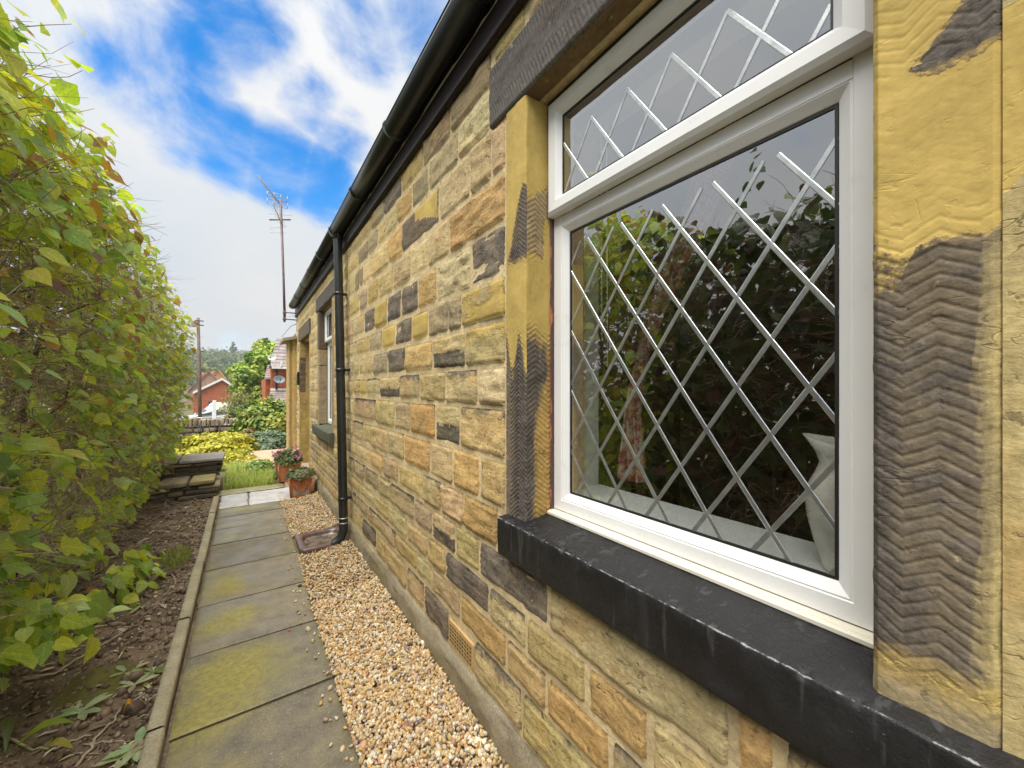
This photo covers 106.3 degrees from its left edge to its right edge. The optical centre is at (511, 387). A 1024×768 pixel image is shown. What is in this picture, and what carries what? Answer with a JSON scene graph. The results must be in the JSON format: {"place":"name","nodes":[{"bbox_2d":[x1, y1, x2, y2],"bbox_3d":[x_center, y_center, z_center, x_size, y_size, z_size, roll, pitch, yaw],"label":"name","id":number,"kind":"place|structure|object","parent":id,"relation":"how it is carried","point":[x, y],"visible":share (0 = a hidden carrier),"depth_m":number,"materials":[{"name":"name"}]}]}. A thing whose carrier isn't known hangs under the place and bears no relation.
{"place":"outdoors","nodes":[
{"label":"outdoors","id":0,"kind":"place"},
{"bbox_2d":[5,380,284,730],"bbox_3d":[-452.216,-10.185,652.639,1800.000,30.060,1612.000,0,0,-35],"label":"ground","id":1,"kind":"structure","parent":0,"point":[186,411],"depth_m":63.57,"materials":[{"name":"brown soil"}]},
{"bbox_2d":[0,474,221,767],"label":"soil bed","id":2,"kind":"object","parent":1,"relation":"on","point":[92,674],"visible":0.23,"depth_m":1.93,"materials":[{"name":"brown soil"}]},
{"bbox_2d":[0,713,17,751],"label":"fallen leaf","id":3,"kind":"object","parent":2,"relation":"on","point":[7,724],"visible":1,"depth_m":1.56,"materials":[{"name":"green plant"}]},
{"bbox_2d":[0,732,48,751],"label":"fallen twig","id":4,"kind":"object","parent":2,"relation":"on","point":[16,741],"visible":0.83,"depth_m":1.55,"materials":[{"name":"brown wood"}]},
{"bbox_2d":[8,718,74,754],"bbox_3d":[-1.921,1.409,1.572,0.170,0.062,0.056,0,0,-35],"label":"fallen leaf","id":5,"kind":"object","parent":2,"relation":"on","point":[47,723],"visible":1,"depth_m":1.58,"materials":[{"name":"green plant"}]},
{"bbox_2d":[34,737,72,760],"bbox_3d":[-1.797,1.419,1.503,0.112,0.062,0.043,0,0,-35],"label":"fallen leaf","id":6,"kind":"object","parent":2,"relation":"on","point":[61,741],"visible":1,"depth_m":1.51,"materials":[{"name":"yellow plant"}]},
{"bbox_2d":[53,734,91,750],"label":"fallen twig","id":7,"kind":"object","parent":2,"relation":"on","point":[59,747],"visible":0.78,"depth_m":1.59,"materials":[{"name":"brown wood"}]},
{"bbox_2d":[22,620,139,679],"bbox_3d":[-2.325,1.448,2.128,0.088,0.030,0.496,0,0,14],"label":"fallen twig","id":8,"kind":"object","parent":2,"relation":"on","point":[47,674],"visible":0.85,"depth_m":2.00,"materials":[{"name":"brown wood"}]},
{"bbox_2d":[55,692,112,719],"bbox_3d":[-1.935,1.455,1.730,0.182,0.023,0.156,0,0,-35],"label":"weed","id":9,"kind":"object","parent":2,"relation":"on","point":[83,713],"visible":0.97,"depth_m":1.74,"materials":[{"name":"green plant"}]},
{"bbox_2d":[74,744,106,754],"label":"fallen twig","id":10,"kind":"object","parent":2,"relation":"on","point":[88,753],"visible":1,"depth_m":1.53,"materials":[{"name":"brown wood"}]},
{"bbox_2d":[0,0,203,700],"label":"hedge","id":11,"kind":"object","parent":2,"relation":"on","point":[107,417],"visible":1,"depth_m":2.30,"materials":[{"name":"green plant"}]},
{"bbox_2d":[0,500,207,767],"bbox_3d":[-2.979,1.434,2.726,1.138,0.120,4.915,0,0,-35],"label":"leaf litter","id":12,"kind":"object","parent":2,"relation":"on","point":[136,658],"visible":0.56,"depth_m":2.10,"materials":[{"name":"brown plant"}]},
{"bbox_2d":[97,613,114,624],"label":"fallen leaf","id":13,"kind":"object","parent":2,"relation":"on","point":[111,615],"visible":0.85,"depth_m":2.35,"materials":[{"name":"plant"}]},
{"bbox_2d":[82,740,130,745],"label":"fallen twig","id":14,"kind":"object","parent":2,"relation":"on","point":[86,744],"visible":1,"depth_m":1.57,"materials":[{"name":"brown wood"}]},
{"bbox_2d":[75,688,154,766],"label":"fallen twig","id":15,"kind":"object","parent":2,"relation":"on","point":[91,744],"visible":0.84,"depth_m":1.59,"materials":[{"name":"brown wood"}]},
{"bbox_2d":[92,740,142,767],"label":"weed","id":16,"kind":"object","parent":2,"relation":"on","point":[118,761],"visible":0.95,"depth_m":1.51,"materials":[{"name":"green plant"}]},
{"bbox_2d":[101,726,145,766],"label":"weed","id":17,"kind":"object","parent":2,"relation":"on","point":[140,733],"visible":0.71,"depth_m":1.52,"materials":[{"name":"green plant"}]},
{"bbox_2d":[122,698,132,715],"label":"fallen leaf","id":18,"kind":"object","parent":2,"relation":"on","point":[129,701],"visible":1,"depth_m":1.71,"materials":[{"name":"plant"}]},
{"bbox_2d":[108,660,148,677],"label":"weed","id":19,"kind":"object","parent":2,"relation":"on","point":[123,668],"visible":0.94,"depth_m":1.97,"materials":[{"name":"green plant"}]},
{"bbox_2d":[117,673,158,692],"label":"weed","id":20,"kind":"object","parent":2,"relation":"on","point":[140,680],"visible":1,"depth_m":1.89,"materials":[{"name":"green plant"}]},
{"bbox_2d":[144,663,164,676],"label":"weed","id":21,"kind":"object","parent":2,"relation":"on","point":[159,670],"visible":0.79,"depth_m":1.98,"materials":[{"name":"green plant"}]},
{"bbox_2d":[85,452,224,508],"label":"stone wall","id":22,"kind":"structure","parent":2,"relation":"on","point":[197,476],"depth_m":5.16,"materials":[{"name":"stone"}]},
{"bbox_2d":[158,543,192,568],"bbox_3d":[-2.886,1.430,3.296,0.243,0.050,0.530,0,0,-35],"label":"grass tuft","id":23,"kind":"object","parent":2,"relation":"on","point":[174,554],"visible":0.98,"depth_m":3.27,"materials":[{"name":"green plant"}]},
{"bbox_2d":[0,346,248,387],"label":"wood","id":24,"kind":"object","parent":1,"relation":"on","point":[234,356],"visible":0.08,"depth_m":212.80,"materials":[{"name":"green plant"}]},
{"bbox_2d":[229,342,237,351],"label":"pine tree","id":25,"kind":"object","parent":24,"relation":"on","point":[232,347],"visible":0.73,"depth_m":318.84,"materials":[{"name":"green plant"}]},
{"bbox_2d":[70,414,241,452],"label":"garden wall","id":26,"kind":"structure","parent":1,"relation":"on","point":[227,423],"depth_m":10.09,"materials":[{"name":"stone"}]},
{"bbox_2d":[137,496,218,767],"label":"kerb","id":27,"kind":"structure","parent":1,"relation":"on","point":[154,742],"depth_m":1.95,"materials":[{"name":"concrete"}]},
{"bbox_2d":[191,318,203,419],"bbox_3d":[-17.771,-0.707,21.706,0.560,6.501,0.270,0,0,-35],"label":"telegraph pole","id":28,"kind":"object","parent":1,"relation":"on","point":[199,351],"visible":0.78,"depth_m":21.71,"materials":[{"name":"wood"}]},
{"bbox_2d":[188,417,211,426],"bbox_3d":[-12.627,1.514,15.581,0.817,0.651,0.060,0,0,-35],"label":"hand rail","id":29,"kind":"object","parent":1,"relation":"on","point":[201,418],"visible":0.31,"depth_m":15.60,"materials":[{"name":"metal"}]},
{"bbox_2d":[189,364,211,369],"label":"hill tree","id":30,"kind":"object","parent":1,"relation":"on","point":[194,366],"visible":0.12,"depth_m":154.55,"materials":[{"name":"green plant"}]},
{"bbox_2d":[188,371,218,410],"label":"house","id":31,"kind":"structure","parent":1,"relation":"on","point":[208,377],"depth_m":74.33,"materials":[{"name":"tile"}]},
{"bbox_2d":[194,366,219,374],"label":"hill tree","id":32,"kind":"object","parent":1,"relation":"on","point":[207,368],"visible":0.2,"depth_m":139.78,"materials":[{"name":"green plant"}]},
{"bbox_2d":[201,361,215,366],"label":"hill tree","id":33,"kind":"object","parent":1,"relation":"on","point":[213,363],"visible":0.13,"depth_m":179.73,"materials":[{"name":"green plant"}]},
{"bbox_2d":[198,420,220,435],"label":"iron railings","id":34,"kind":"object","parent":1,"relation":"on","point":[209,427],"visible":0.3,"depth_m":9.53,"materials":[{"name":"black metal"}]},
{"bbox_2d":[193,378,232,414],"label":"brick bungalow","id":35,"kind":"object","parent":1,"relation":"on","point":[213,391],"visible":0.43,"depth_m":47.38,"materials":[{"name":"brick"}]},
{"bbox_2d":[212,400,215,419],"bbox_3d":[-11.655,1.174,15.039,0.120,1.345,0.080,0,0,-35],"label":"white post","id":36,"kind":"object","parent":1,"relation":"on","point":[214,409],"visible":0.58,"depth_m":15.01,"materials":[{"name":"white wood"}]},
{"bbox_2d":[174,431,261,457],"bbox_3d":[-6.435,1.275,8.433,1.774,0.658,1.446,0,0,-35],"label":"golden shrub","id":37,"kind":"object","parent":1,"relation":"on","point":[217,442],"visible":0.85,"depth_m":8.14,"materials":[{"name":"yellow plant"}]},
{"bbox_2d":[214,370,226,379],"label":"house","id":38,"kind":"structure","parent":1,"relation":"on","point":[219,374],"depth_m":93.96,"materials":[{"name":"tile"}]},
{"bbox_2d":[211,368,232,374],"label":"hill tree","id":39,"kind":"object","parent":1,"relation":"on","point":[222,370],"visible":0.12,"depth_m":143.58,"materials":[{"name":"green plant"}]},
{"bbox_2d":[219,357,236,364],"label":"hill tree","id":40,"kind":"object","parent":1,"relation":"on","point":[223,360],"visible":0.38,"depth_m":199.21,"materials":[{"name":"green plant"}]},
{"bbox_2d":[224,411,236,419],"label":"lane bush","id":41,"kind":"object","parent":1,"relation":"on","point":[230,414],"visible":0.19,"depth_m":19.41,"materials":[{"name":"green plant"}]},
{"bbox_2d":[216,388,250,414],"bbox_3d":[-19.019,1.445,27.098,2.532,2.894,2.860,0,0,-21],"label":"thin shrub tree","id":42,"kind":"object","parent":1,"relation":"on","point":[235,402],"visible":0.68,"depth_m":26.31,"materials":[{"name":"green plant"}]},
{"bbox_2d":[222,449,257,467],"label":"golden shrub","id":43,"kind":"object","parent":1,"relation":"on","point":[230,457],"visible":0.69,"depth_m":7.35,"materials":[{"name":"yellow plant"}]},
{"bbox_2d":[235,399,257,415],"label":"lane bush","id":44,"kind":"object","parent":1,"relation":"on","point":[252,402],"visible":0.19,"depth_m":21.12,"materials":[{"name":"green plant"}]},
{"bbox_2d":[224,347,272,405],"bbox_3d":[-20.040,-0.043,29.774,3.682,6.346,3.596,0,0,-35],"label":"broadleaf tree","id":45,"kind":"object","parent":1,"relation":"on","point":[247,374],"visible":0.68,"depth_m":28.95,"materials":[{"name":"green plant"}]},
{"bbox_2d":[241,427,257,436],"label":"heather shrub","id":46,"kind":"object","parent":1,"relation":"on","point":[249,431],"visible":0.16,"depth_m":8.93,"materials":[{"name":"brown plant"}]},
{"bbox_2d":[246,386,261,403],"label":"willow bush","id":47,"kind":"object","parent":1,"relation":"on","point":[256,394],"visible":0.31,"depth_m":24.75,"materials":[{"name":"green plant"}]},
{"bbox_2d":[227,394,285,432],"bbox_3d":[-6.389,0.892,10.281,1.617,1.440,1.818,0,0,35],"label":"rhododendron","id":48,"kind":"object","parent":1,"relation":"on","point":[256,416],"visible":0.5,"depth_m":9.80,"materials":[{"name":"green plant"}]},
{"bbox_2d":[203,482,312,512],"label":"flagstone path","id":49,"kind":"structure","parent":1,"relation":"on","point":[231,498],"depth_m":5.15,"materials":[{"name":"stone"}]},
{"bbox_2d":[275,460,301,481],"bbox_3d":[-3.528,1.315,6.048,0.325,0.270,0.328,0,0,-39],"label":"planter","id":50,"kind":"object","parent":49,"relation":"on","point":[281,471],"visible":0.55,"depth_m":5.91,"materials":[{"name":"ceramic"}]},
{"bbox_2d":[271,445,303,466],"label":"flowering plant","id":51,"kind":"object","parent":50,"relation":"in","point":[283,456],"visible":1,"depth_m":5.97,"materials":[{"name":"pink plant"}]},
{"bbox_2d":[288,475,313,498],"bbox_3d":[-2.855,1.327,5.201,0.300,0.265,0.303,0,0,-29],"label":"planter","id":52,"kind":"object","parent":49,"relation":"on","point":[300,488],"visible":0.7,"depth_m":5.09,"materials":[{"name":"ceramic"}]},
{"bbox_2d":[285,465,316,480],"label":"cushion plant","id":53,"kind":"object","parent":52,"relation":"in","point":[301,472],"visible":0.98,"depth_m":5.11,"materials":[{"name":"green plant"}]},
{"bbox_2d":[250,337,275,351],"bbox_3d":[-23.352,-0.576,37.226,3.925,8.505,3.827,0,0,-35],"label":"broadleaf tree","id":54,"kind":"object","parent":1,"relation":"on","point":[266,343],"visible":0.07,"depth_m":36.35,"materials":[{"name":"green plant"}]},
{"bbox_2d":[249,428,285,450],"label":"blue green shrub","id":55,"kind":"object","parent":1,"relation":"on","point":[268,439],"visible":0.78,"depth_m":8.83,"materials":[{"name":"green plant"}]},
{"bbox_2d":[261,338,285,403],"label":"brick house","id":56,"kind":"structure","parent":1,"relation":"on","point":[273,382],"depth_m":20.61,"materials":[{"name":"tile"}]},
{"bbox_2d":[277,490,508,767],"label":"gravel","id":57,"kind":"structure","parent":1,"relation":"on","point":[339,623],"depth_m":1.92,"materials":[{"name":"beige gravel"}]},
{"bbox_2d":[295,526,348,555],"bbox_3d":[-1.799,1.438,3.651,0.424,0.129,0.450,0,0,-35],"label":"drain gully","id":58,"kind":"object","parent":57,"relation":"on","point":[313,541],"visible":0.67,"depth_m":3.65,"materials":[{"name":"ceramic"}]},
{"bbox_2d":[279,0,1023,767],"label":"cottage","id":59,"kind":"structure","parent":1,"relation":"on","point":[851,282],"depth_m":1.18,"materials":[{"name":"stone"}]},
{"bbox_2d":[257,175,296,321],"bbox_3d":[-4.480,-2.562,7.273,0.258,2.586,0.723,0,0,38],"label":"television aerial","id":60,"kind":"object","parent":59,"relation":"attached to","point":[281,220],"visible":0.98,"depth_m":7.39,"materials":[{"name":"metal"}]},
{"bbox_2d":[325,307,331,423],"bbox_3d":[-2.266,-0.277,4.916,0.098,1.523,0.940,0,0,-35],"label":"window","id":61,"kind":"structure","parent":59,"relation":"in","point":[328,314],"depth_m":5.25,"materials":[{"name":"white plastic"}]},
{"bbox_2d":[600,111,601,333],"bbox_3d":[0.314,-0.585,1.348,0.005,0.830,0.010,0,0,-35],"label":"blind cord","id":62,"kind":"object","parent":59,"relation":"hanging from","point":[601,235],"visible":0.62,"depth_m":1.35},
{"bbox_2d":[606,98,607,366],"bbox_3d":[0.328,-0.535,1.327,0.005,0.930,0.010,0,0,-35],"label":"blind cord","id":63,"kind":"object","parent":59,"relation":"hanging from","point":[607,253],"visible":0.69,"depth_m":1.33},
{"bbox_2d":[617,85,741,483],"bbox_3d":[0.588,-0.295,1.427,0.064,1.350,0.480,0,0,-35],"label":"curtain","id":64,"kind":"object","parent":59,"relation":"hanging from","point":[681,253],"visible":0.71,"depth_m":1.43,"materials":[{"name":"grey fabric"}]},
{"bbox_2d":[548,0,872,631],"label":"window","id":65,"kind":"structure","parent":59,"relation":"in","point":[845,593],"depth_m":0.88,"materials":[{"name":"white plastic"}]},
{"bbox_2d":[802,433,834,571],"bbox_3d":[0.756,0.255,0.832,0.196,0.296,0.172,0,0,18],"label":"jug","id":66,"kind":"object","parent":59,"relation":"on","point":[821,528],"visible":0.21,"depth_m":0.83,"materials":[{"name":"beige ceramic"}]},
{"bbox_2d":[0,0,447,351],"label":"sky","id":67,"kind":"structure","parent":0,"point":[201,99],"materials":[{"name":"blue"}]},
{"bbox_2d":[223,457,276,489],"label":"grass","id":68,"kind":"structure","parent":0,"point":[239,473],"depth_m":5.93,"materials":[{"name":"green plant"}]},
{"bbox_2d":[160,501,360,767],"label":"path","id":69,"kind":"structure","parent":0,"point":[255,682],"depth_m":1.98,"materials":[{"name":"stone"}]},
{"bbox_2d":[241,449,282,464],"bbox_3d":[-4.588,1.472,7.924,1.950,0.155,2.150,0,0,-35],"label":"paved area","id":70,"kind":"object","parent":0,"point":[262,454],"visible":0.06,"depth_m":8.02,"materials":[{"name":"beige stone"}]},
{"bbox_2d":[261,414,285,448],"bbox_3d":[-5.796,1.115,9.617,0.790,0.954,0.747,0,0,9],"label":"lime shrub","id":71,"kind":"object","parent":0,"point":[277,423],"visible":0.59,"depth_m":9.43,"materials":[{"name":"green plant"}]},
{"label":"lane","id":72,"kind":"structure","parent":0,"visible":0},
{"bbox_2d":[181,408,226,420],"bbox_3d":[-27.278,2.600,34.623,2.080,1.500,4.140,0,0,40],"label":"parked car","id":73,"kind":"object","parent":72,"relation":"on","point":[207,412],"visible":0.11,"depth_m":34.09,"materials":[{"name":"paint"}]},
{"bbox_2d":[205,402,234,409],"bbox_3d":[-27.720,2.450,37.241,5.040,2.050,2.260,0,0,-35],"label":"white van","id":74,"kind":"object","parent":72,"relation":"on","point":[218,405],"visible":0.05,"depth_m":36.27,"materials":[{"name":"paint"}]},
{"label":"lawn bed","id":75,"kind":"structure","parent":0,"visible":0},
{"bbox_2d":[244,459,273,470],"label":"daisy clump","id":76,"kind":"object","parent":75,"relation":"on","point":[252,465],"visible":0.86,"depth_m":6.50,"materials":[{"name":"green plant"}]}
]}

